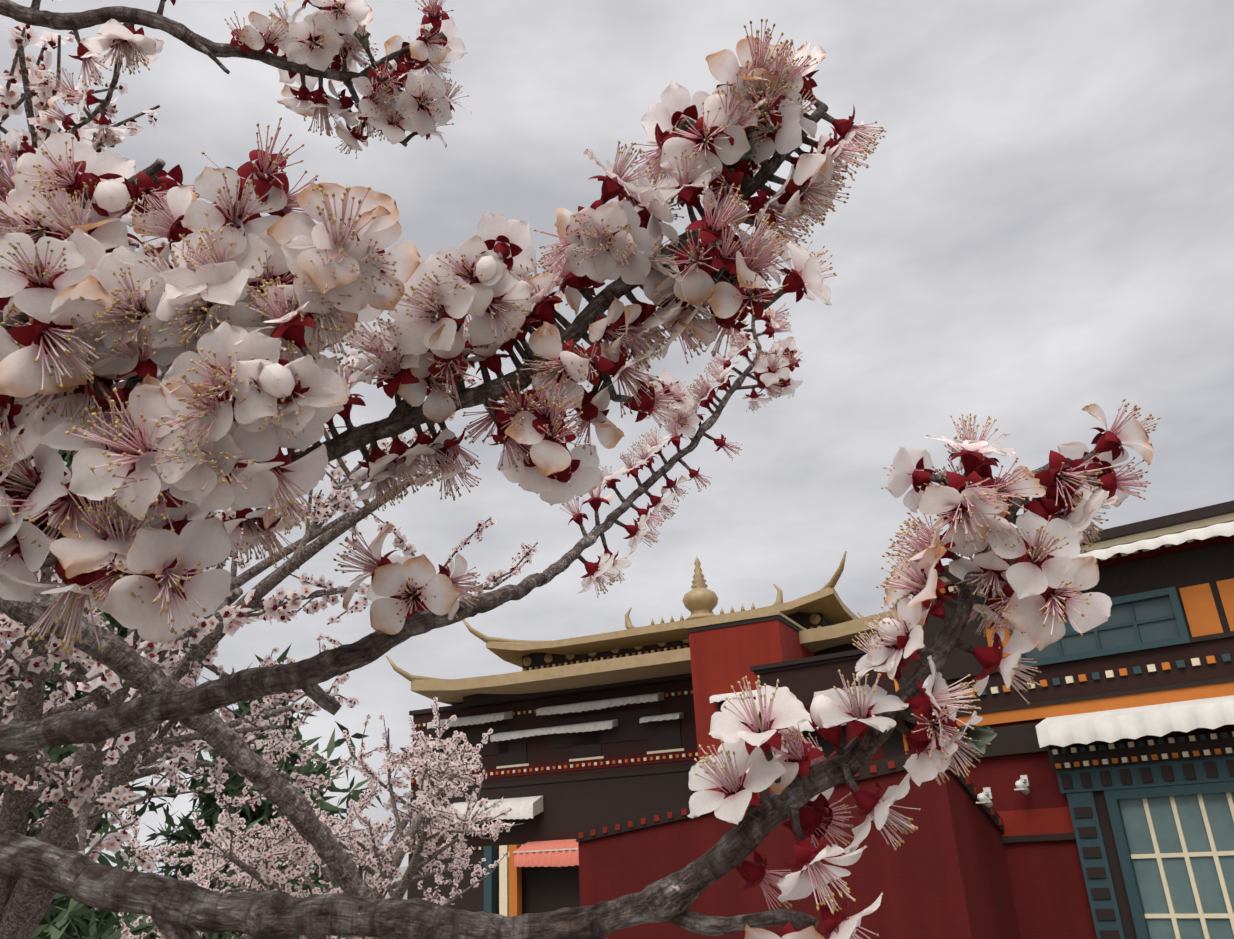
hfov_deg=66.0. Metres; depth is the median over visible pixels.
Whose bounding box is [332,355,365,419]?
blossom
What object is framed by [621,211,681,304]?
blossom
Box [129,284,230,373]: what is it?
blossom
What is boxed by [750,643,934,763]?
range building
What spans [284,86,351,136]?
blossom
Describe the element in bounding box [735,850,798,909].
blossom
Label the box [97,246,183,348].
blossom
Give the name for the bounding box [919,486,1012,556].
blossom
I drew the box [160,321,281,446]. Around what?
blossom
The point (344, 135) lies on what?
blossom
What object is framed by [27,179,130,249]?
blossom
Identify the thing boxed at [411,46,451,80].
blossom
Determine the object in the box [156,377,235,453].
blossom
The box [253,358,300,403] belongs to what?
blossom
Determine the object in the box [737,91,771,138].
blossom
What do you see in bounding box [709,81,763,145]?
blossom
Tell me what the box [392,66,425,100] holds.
blossom
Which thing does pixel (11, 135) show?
blossom
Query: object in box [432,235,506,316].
blossom
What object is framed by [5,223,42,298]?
blossom
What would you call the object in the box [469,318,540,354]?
blossom
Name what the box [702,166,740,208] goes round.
blossom
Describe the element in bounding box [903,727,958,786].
blossom
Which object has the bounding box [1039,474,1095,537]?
blossom
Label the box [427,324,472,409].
blossom
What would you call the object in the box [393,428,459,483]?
blossom
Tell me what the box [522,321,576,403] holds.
blossom
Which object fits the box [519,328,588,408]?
blossom
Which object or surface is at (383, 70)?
blossom
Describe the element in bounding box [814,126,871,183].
blossom
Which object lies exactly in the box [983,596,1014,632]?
blossom
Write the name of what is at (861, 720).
blossom
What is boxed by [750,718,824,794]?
blossom
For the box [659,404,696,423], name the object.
blossom
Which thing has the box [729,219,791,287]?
blossom
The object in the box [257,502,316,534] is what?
blossom
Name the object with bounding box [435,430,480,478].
blossom
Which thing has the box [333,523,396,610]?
blossom
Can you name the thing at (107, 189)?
bud
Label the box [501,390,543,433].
blossom
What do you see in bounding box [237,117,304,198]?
blossom
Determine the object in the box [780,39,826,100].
blossom
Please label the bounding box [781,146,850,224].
blossom
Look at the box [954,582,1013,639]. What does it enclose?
blossom
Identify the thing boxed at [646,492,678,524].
blossom
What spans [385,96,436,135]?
blossom
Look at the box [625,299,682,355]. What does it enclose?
blossom
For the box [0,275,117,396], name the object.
blossom
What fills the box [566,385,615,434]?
blossom
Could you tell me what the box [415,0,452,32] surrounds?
blossom
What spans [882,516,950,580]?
blossom
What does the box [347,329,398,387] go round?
blossom
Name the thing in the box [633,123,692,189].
blossom
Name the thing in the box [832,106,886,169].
blossom
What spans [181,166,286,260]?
blossom
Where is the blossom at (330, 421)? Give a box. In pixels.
[326,418,333,426]
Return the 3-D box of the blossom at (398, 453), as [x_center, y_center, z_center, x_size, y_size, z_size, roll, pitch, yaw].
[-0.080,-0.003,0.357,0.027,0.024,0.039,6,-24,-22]
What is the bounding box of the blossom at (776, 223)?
[753,206,808,262]
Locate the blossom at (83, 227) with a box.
[60,179,143,252]
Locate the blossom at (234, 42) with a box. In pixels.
[225,11,256,53]
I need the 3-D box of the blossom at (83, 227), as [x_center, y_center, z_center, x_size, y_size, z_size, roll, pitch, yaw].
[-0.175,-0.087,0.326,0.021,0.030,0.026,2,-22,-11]
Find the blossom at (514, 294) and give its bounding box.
[467,270,533,345]
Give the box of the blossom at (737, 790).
[688,739,785,824]
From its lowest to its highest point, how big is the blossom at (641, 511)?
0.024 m
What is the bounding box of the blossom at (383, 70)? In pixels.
[366,58,403,96]
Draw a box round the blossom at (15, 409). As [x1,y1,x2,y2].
[0,394,24,439]
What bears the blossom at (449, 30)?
attached to the apricot tree at (192, 909)
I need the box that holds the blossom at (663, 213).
[625,165,683,246]
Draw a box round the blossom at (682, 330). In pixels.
[655,298,717,363]
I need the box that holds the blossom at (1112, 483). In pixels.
[1097,457,1150,499]
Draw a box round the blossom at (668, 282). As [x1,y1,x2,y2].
[655,244,715,305]
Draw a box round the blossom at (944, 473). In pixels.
[923,456,962,492]
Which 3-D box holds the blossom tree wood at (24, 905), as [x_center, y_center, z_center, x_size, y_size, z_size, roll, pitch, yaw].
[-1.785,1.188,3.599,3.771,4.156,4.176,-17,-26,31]
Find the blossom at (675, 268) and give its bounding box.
[670,262,736,297]
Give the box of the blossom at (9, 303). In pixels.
[3,284,27,319]
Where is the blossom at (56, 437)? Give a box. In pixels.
[39,394,138,476]
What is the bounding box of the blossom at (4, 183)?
[0,140,47,202]
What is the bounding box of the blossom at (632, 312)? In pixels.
[602,304,663,369]
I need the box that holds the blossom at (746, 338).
[727,320,750,350]
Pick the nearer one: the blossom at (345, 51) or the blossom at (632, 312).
the blossom at (632, 312)
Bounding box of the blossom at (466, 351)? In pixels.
[458,324,477,375]
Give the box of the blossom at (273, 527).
[236,514,299,565]
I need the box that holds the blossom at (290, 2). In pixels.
[284,0,321,10]
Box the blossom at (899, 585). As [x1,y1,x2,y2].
[876,546,946,609]
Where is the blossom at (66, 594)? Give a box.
[0,560,107,655]
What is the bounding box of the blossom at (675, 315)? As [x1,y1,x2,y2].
[660,298,718,336]
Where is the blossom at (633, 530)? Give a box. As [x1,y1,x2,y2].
[623,512,660,555]
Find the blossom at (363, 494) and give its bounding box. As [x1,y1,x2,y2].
[356,464,404,510]
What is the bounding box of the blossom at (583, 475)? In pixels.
[518,444,601,505]
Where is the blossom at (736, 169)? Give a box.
[715,136,741,171]
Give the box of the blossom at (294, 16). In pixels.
[268,1,304,22]
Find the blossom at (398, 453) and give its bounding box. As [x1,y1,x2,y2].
[362,436,443,496]
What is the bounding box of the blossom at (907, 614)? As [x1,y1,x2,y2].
[865,598,925,679]
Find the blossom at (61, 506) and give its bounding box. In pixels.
[0,477,116,546]
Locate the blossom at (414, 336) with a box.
[388,254,476,354]
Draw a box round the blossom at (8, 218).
[0,187,35,242]
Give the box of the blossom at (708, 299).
[695,267,725,319]
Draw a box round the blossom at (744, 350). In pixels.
[728,334,756,357]
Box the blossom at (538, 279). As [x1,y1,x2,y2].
[524,270,562,312]
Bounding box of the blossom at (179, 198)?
[128,185,192,265]
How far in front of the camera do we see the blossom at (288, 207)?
0.32 m
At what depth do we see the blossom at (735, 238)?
0.36 m
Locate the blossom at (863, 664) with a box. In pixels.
[852,624,908,681]
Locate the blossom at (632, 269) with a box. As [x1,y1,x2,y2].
[580,201,656,284]
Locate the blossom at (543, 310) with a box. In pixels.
[510,258,561,323]
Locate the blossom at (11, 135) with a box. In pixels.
[0,130,24,173]
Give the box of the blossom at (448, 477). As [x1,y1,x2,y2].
[415,449,481,500]
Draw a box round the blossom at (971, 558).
[939,513,986,560]
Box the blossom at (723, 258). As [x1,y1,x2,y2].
[705,220,758,277]
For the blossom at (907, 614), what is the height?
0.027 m
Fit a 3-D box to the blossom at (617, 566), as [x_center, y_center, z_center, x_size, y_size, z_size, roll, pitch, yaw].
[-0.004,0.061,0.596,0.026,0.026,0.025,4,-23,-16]
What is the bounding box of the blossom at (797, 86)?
[731,59,803,138]
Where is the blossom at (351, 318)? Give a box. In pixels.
[266,275,357,352]
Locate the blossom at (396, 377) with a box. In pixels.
[347,335,419,398]
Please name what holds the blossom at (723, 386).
attached to the apricot tree at (192, 909)
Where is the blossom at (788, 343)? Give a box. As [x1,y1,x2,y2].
[766,337,800,367]
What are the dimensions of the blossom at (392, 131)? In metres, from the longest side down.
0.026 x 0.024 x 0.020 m
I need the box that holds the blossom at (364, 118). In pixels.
[358,87,394,129]
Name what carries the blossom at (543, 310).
attached to the apricot tree at (192, 909)
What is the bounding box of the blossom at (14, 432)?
[0,424,27,487]
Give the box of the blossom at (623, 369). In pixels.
[591,339,664,417]
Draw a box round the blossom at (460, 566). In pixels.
[442,553,477,619]
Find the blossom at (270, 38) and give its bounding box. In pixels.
[239,11,297,55]
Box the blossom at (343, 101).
[323,79,357,127]
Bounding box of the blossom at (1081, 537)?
[1046,532,1083,559]
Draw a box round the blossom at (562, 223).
[554,199,618,256]
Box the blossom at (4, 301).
[0,270,17,310]
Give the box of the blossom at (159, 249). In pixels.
[145,247,172,268]
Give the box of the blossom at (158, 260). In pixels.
[123,234,209,307]
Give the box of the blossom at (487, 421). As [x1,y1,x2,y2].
[462,397,509,443]
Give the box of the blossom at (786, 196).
[777,173,828,244]
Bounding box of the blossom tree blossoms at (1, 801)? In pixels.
[0,793,42,837]
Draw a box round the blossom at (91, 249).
[63,229,109,272]
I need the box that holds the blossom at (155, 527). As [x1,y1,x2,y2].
[93,495,162,528]
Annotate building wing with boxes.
[576,500,1233,938]
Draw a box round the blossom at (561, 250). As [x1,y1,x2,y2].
[534,225,582,275]
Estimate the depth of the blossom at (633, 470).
0.65 m
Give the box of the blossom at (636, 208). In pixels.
[616,182,661,228]
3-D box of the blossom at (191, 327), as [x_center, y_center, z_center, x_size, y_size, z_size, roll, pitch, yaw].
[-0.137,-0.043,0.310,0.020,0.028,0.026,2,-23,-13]
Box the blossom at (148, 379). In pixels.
[130,373,208,429]
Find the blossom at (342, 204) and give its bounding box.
[267,181,399,293]
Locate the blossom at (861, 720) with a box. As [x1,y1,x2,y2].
[814,669,908,742]
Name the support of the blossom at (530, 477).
attached to the apricot tree at (192, 909)
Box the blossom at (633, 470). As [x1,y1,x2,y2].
[613,450,648,477]
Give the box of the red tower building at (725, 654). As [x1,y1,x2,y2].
[685,611,814,790]
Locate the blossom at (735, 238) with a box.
[724,225,786,293]
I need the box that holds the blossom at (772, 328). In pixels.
[763,309,791,339]
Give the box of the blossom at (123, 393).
[65,384,136,455]
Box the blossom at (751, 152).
[739,136,756,160]
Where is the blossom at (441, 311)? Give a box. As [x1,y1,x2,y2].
[413,266,454,319]
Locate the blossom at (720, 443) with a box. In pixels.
[714,434,742,460]
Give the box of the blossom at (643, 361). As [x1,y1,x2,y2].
[618,317,668,371]
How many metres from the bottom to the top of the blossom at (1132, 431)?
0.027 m
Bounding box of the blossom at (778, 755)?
[745,728,822,773]
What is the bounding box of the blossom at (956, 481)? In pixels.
[946,471,1020,535]
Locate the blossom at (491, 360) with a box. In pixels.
[466,342,509,374]
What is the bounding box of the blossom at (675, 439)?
[661,414,685,448]
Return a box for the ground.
[95,866,407,938]
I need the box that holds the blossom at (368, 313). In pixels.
[264,274,384,355]
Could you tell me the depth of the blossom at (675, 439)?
0.69 m
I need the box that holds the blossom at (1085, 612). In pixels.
[1002,556,1111,650]
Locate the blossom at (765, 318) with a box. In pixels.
[761,303,790,325]
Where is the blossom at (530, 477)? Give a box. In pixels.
[497,441,570,494]
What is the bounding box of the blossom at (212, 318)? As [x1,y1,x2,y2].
[195,276,275,336]
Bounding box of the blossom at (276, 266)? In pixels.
[218,230,305,347]
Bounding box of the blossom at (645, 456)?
[624,439,662,468]
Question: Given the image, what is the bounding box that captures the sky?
[0,0,1233,874]
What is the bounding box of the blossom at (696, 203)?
[661,164,704,208]
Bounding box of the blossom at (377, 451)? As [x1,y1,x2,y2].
[337,446,424,503]
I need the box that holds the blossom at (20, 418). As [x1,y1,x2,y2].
[0,392,63,428]
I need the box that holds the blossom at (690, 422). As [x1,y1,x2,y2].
[665,402,700,437]
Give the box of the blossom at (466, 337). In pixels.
[459,320,473,349]
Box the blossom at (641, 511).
[636,502,665,535]
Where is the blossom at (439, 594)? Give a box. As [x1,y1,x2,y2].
[370,554,459,634]
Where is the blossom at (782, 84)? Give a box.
[755,77,793,101]
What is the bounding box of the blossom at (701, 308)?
[651,254,712,317]
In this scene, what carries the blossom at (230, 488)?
attached to the apricot tree at (192, 909)
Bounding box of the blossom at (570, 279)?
[536,245,582,293]
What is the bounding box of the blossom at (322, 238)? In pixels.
[281,216,383,313]
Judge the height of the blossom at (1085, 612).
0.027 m
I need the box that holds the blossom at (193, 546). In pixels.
[102,516,231,644]
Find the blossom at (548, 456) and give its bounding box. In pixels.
[505,394,584,476]
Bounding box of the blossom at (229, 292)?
[164,212,273,305]
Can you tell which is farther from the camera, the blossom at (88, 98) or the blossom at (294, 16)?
the blossom at (88, 98)
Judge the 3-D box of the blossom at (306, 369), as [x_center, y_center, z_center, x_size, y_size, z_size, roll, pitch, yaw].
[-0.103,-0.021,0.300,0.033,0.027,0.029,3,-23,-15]
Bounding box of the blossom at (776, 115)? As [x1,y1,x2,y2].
[739,73,785,134]
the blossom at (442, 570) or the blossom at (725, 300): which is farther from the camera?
the blossom at (442, 570)
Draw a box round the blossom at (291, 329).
[232,273,320,348]
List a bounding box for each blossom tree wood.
[0,27,537,938]
[118,696,523,938]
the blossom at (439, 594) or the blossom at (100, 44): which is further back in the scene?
the blossom at (100, 44)
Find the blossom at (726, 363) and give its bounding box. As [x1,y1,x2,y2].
[709,353,731,369]
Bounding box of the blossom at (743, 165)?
[732,139,770,176]
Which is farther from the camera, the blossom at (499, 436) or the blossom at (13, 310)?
the blossom at (499, 436)
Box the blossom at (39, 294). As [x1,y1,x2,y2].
[0,232,101,323]
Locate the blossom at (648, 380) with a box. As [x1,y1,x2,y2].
[628,371,663,394]
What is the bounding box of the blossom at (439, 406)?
[397,352,467,423]
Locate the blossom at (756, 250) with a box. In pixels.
[729,235,773,273]
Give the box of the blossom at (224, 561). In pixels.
[201,515,242,569]
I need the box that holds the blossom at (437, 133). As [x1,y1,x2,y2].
[412,105,453,147]
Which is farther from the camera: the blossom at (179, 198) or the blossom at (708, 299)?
the blossom at (708, 299)
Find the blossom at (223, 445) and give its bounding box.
[135,409,243,504]
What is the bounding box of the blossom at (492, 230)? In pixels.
[475,212,536,276]
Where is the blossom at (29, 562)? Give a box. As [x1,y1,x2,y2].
[0,486,51,601]
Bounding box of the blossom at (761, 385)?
[756,378,782,400]
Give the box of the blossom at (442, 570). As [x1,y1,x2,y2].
[439,564,480,617]
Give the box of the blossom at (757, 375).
[743,350,769,378]
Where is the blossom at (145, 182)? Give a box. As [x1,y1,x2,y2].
[129,171,196,228]
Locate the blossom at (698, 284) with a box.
[660,228,719,306]
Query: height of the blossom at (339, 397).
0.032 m
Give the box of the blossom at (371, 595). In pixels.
[364,554,417,605]
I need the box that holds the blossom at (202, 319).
[183,289,227,334]
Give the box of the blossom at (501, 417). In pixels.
[485,373,551,439]
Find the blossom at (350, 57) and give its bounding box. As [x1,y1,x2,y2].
[334,25,377,71]
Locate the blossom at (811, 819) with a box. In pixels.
[783,794,855,855]
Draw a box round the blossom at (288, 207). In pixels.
[259,170,319,218]
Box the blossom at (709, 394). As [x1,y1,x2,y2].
[688,380,721,409]
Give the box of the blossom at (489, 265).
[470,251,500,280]
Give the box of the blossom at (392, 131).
[367,99,416,143]
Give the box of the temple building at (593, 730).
[386,551,909,916]
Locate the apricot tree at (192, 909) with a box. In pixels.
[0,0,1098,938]
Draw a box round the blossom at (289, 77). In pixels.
[274,37,317,90]
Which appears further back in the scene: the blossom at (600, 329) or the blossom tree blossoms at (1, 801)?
the blossom tree blossoms at (1, 801)
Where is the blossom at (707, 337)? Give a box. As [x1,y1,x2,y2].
[679,306,749,357]
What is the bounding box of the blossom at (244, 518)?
[221,507,294,562]
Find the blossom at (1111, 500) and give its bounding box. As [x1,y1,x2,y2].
[1021,487,1118,542]
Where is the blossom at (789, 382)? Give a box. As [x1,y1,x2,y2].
[766,378,802,397]
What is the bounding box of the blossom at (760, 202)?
[742,164,808,239]
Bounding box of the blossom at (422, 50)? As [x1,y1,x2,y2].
[409,25,449,63]
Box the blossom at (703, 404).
[689,381,711,408]
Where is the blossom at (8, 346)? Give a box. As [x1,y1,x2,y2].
[0,325,18,361]
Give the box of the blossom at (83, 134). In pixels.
[55,114,94,145]
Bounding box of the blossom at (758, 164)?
[715,127,776,175]
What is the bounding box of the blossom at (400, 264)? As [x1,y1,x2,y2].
[333,205,420,310]
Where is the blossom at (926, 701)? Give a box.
[904,655,980,746]
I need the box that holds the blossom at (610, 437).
[562,401,623,454]
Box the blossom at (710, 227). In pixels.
[685,180,757,246]
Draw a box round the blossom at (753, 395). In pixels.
[742,390,771,412]
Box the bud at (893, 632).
[877,618,909,652]
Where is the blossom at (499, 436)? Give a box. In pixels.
[489,422,531,471]
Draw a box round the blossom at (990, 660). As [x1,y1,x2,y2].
[971,628,1041,704]
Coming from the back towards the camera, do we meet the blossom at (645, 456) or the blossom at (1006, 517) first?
the blossom at (645, 456)
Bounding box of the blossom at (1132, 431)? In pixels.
[1082,399,1159,464]
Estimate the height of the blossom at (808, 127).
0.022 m
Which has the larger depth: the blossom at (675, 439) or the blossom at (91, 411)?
the blossom at (675, 439)
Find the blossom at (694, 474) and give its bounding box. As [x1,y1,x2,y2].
[687,467,710,491]
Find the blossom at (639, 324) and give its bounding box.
[620,306,665,356]
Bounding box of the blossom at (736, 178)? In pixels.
[704,159,747,225]
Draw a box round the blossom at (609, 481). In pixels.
[596,465,629,491]
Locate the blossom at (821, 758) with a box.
[797,733,836,773]
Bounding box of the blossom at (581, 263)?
[564,200,637,282]
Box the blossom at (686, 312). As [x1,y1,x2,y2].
[657,290,707,339]
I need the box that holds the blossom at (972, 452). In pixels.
[924,413,1015,474]
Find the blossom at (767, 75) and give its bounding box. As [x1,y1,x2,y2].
[721,68,778,117]
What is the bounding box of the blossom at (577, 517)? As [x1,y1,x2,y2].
[560,495,587,525]
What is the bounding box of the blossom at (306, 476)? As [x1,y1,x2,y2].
[230,444,327,530]
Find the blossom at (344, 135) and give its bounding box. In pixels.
[334,120,367,158]
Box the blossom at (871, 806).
[844,773,920,853]
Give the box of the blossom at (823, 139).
[790,132,847,196]
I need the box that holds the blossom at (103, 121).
[81,115,126,143]
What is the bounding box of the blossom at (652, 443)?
[638,429,671,455]
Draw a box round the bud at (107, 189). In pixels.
[88,173,135,216]
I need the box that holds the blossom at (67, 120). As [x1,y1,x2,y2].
[42,100,79,130]
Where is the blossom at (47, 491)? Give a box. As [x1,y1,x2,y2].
[0,417,69,546]
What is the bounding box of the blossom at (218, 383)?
[177,352,252,418]
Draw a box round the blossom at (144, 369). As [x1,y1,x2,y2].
[92,312,166,378]
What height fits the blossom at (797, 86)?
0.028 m
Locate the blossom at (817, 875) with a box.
[776,829,866,914]
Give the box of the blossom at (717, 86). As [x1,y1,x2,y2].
[712,84,731,94]
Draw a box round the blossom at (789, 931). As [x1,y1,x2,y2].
[744,922,824,938]
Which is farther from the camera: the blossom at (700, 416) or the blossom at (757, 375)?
the blossom at (757, 375)
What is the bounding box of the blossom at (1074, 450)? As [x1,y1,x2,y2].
[1058,442,1133,506]
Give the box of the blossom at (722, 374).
[704,360,739,389]
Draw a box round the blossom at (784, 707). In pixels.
[709,675,809,757]
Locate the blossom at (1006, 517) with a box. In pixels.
[963,504,1022,559]
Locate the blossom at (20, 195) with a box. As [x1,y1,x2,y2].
[0,180,90,269]
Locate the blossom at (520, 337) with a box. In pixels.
[485,295,543,342]
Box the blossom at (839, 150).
[799,140,846,190]
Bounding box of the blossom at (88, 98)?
[59,74,98,120]
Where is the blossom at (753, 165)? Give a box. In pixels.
[748,158,769,182]
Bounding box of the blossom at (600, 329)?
[589,297,645,361]
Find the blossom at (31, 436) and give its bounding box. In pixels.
[0,413,41,488]
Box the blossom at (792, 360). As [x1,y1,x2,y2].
[782,349,801,371]
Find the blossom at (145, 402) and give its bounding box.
[65,384,205,519]
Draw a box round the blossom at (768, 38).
[743,18,798,91]
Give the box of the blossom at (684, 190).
[652,149,716,205]
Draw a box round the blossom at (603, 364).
[561,340,613,386]
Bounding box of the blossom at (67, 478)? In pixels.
[9,453,71,540]
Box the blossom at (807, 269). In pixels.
[778,240,836,305]
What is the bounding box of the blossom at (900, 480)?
[881,446,935,512]
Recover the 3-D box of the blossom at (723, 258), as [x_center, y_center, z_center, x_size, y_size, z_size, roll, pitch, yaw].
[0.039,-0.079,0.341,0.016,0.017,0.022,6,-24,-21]
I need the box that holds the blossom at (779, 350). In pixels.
[768,339,787,355]
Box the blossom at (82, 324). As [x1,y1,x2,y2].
[69,303,116,341]
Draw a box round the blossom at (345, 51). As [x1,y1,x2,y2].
[339,35,360,58]
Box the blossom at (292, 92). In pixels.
[277,84,328,121]
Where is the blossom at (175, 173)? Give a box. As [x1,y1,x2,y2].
[132,164,207,236]
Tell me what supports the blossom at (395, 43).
attached to the apricot tree at (192, 909)
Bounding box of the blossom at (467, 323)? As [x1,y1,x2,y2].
[463,314,482,357]
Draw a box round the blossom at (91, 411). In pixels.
[70,406,130,450]
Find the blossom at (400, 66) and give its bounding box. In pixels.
[390,61,429,91]
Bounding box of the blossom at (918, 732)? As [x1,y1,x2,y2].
[910,703,971,760]
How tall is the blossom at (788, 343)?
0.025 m
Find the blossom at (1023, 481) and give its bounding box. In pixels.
[981,457,1045,510]
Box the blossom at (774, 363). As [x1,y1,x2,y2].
[753,350,789,386]
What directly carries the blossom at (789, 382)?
attached to the apricot tree at (192, 909)
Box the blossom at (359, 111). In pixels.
[355,103,401,140]
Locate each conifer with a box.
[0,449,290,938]
[78,668,383,938]
[124,761,284,938]
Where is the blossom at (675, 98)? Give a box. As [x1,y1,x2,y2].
[641,80,710,153]
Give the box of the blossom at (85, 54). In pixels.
[69,43,114,85]
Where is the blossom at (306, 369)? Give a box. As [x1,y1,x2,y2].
[230,354,343,450]
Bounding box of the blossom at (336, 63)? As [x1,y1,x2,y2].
[327,52,357,87]
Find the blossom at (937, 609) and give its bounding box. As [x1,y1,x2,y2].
[897,572,950,626]
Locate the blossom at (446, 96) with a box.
[430,76,471,113]
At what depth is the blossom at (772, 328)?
0.78 m
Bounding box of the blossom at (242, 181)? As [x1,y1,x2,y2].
[201,151,259,220]
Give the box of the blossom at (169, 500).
[104,451,192,532]
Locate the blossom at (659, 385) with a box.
[635,380,673,418]
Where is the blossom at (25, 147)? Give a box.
[10,139,35,153]
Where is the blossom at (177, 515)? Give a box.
[123,492,209,535]
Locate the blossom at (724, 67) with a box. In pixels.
[705,34,794,123]
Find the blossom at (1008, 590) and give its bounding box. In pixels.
[979,582,1050,634]
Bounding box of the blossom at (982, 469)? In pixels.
[944,427,1009,477]
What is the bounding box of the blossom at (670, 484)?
[661,475,690,502]
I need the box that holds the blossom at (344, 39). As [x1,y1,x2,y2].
[320,29,362,56]
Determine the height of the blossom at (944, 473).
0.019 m
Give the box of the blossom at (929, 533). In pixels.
[893,512,955,568]
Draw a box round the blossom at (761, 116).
[743,103,771,164]
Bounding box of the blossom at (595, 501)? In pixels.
[580,476,614,511]
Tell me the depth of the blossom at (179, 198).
0.32 m
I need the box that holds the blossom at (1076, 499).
[1016,494,1091,551]
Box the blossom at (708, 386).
[687,373,717,397]
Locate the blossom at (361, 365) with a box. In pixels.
[344,317,396,385]
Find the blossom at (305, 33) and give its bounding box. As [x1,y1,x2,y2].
[287,13,344,70]
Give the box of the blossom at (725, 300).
[707,274,787,320]
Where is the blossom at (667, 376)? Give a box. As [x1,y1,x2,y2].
[658,369,682,395]
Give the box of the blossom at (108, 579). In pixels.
[75,544,185,609]
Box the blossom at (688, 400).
[669,380,694,413]
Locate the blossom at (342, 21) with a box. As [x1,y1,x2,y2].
[310,0,369,34]
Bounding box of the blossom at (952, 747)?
[926,711,990,777]
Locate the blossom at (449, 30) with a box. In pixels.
[416,16,467,74]
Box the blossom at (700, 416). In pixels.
[688,397,705,424]
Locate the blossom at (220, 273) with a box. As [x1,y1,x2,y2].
[146,261,264,354]
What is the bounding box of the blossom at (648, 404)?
[623,379,685,429]
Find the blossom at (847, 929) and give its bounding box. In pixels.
[814,893,882,938]
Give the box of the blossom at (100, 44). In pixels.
[80,19,155,74]
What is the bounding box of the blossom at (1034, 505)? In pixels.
[1011,495,1094,541]
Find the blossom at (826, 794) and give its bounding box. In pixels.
[802,787,856,845]
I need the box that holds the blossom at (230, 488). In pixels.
[158,421,278,512]
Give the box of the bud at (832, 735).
[808,694,840,748]
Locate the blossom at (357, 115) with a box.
[335,102,383,137]
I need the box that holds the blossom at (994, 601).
[987,595,1009,626]
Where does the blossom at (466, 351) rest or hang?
attached to the apricot tree at (192, 909)
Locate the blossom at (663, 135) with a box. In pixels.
[631,127,682,189]
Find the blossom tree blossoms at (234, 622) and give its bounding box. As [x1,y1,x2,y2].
[0,22,537,872]
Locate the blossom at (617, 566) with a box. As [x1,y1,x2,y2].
[597,549,630,584]
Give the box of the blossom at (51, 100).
[43,67,86,108]
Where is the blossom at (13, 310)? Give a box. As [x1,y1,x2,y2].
[0,283,115,387]
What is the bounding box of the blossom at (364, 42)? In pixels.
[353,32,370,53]
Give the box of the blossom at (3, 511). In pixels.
[0,483,28,528]
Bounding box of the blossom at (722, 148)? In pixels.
[660,94,749,182]
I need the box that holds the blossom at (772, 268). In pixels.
[730,213,788,284]
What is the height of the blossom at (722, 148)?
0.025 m
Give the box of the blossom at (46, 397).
[15,345,84,421]
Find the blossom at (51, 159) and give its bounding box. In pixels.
[11,132,99,226]
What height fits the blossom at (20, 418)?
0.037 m
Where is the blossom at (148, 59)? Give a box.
[96,26,163,70]
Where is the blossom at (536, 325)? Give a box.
[525,277,543,336]
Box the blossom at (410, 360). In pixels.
[369,309,436,374]
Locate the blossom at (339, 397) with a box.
[271,340,348,421]
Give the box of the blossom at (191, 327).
[166,306,211,367]
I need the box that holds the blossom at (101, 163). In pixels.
[42,141,135,224]
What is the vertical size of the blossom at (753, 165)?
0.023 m
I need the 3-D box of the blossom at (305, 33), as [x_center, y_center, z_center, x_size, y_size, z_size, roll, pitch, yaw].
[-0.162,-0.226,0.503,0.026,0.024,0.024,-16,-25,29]
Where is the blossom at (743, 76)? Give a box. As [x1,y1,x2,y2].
[740,43,817,99]
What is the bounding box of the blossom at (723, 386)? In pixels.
[706,371,733,390]
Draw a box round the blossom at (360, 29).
[342,5,374,48]
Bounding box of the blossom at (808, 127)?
[779,89,817,137]
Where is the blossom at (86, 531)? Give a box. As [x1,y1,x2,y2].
[58,494,165,578]
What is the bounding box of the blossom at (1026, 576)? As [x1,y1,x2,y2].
[985,510,1080,598]
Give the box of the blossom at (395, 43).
[384,35,418,70]
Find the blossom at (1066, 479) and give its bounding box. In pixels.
[1034,450,1113,512]
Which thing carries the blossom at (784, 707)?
attached to the apricot tree at (192, 909)
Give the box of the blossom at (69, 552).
[49,481,163,568]
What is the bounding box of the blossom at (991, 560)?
[949,550,1009,609]
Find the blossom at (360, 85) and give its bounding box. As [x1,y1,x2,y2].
[351,76,399,120]
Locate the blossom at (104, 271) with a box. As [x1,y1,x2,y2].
[73,257,195,374]
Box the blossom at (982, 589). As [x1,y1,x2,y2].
[977,579,1001,626]
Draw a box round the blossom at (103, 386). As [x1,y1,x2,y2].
[32,347,158,435]
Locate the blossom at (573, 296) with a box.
[550,265,604,315]
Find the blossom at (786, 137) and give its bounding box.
[749,99,802,163]
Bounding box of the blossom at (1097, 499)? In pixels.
[1055,487,1108,551]
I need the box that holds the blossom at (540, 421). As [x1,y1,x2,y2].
[517,369,582,434]
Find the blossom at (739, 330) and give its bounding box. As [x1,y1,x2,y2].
[719,321,740,345]
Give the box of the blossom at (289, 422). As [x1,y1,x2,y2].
[234,351,349,432]
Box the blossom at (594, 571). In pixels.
[577,553,617,597]
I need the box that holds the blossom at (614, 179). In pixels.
[583,140,657,202]
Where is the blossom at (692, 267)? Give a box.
[677,239,735,296]
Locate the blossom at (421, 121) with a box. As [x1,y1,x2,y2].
[395,73,452,137]

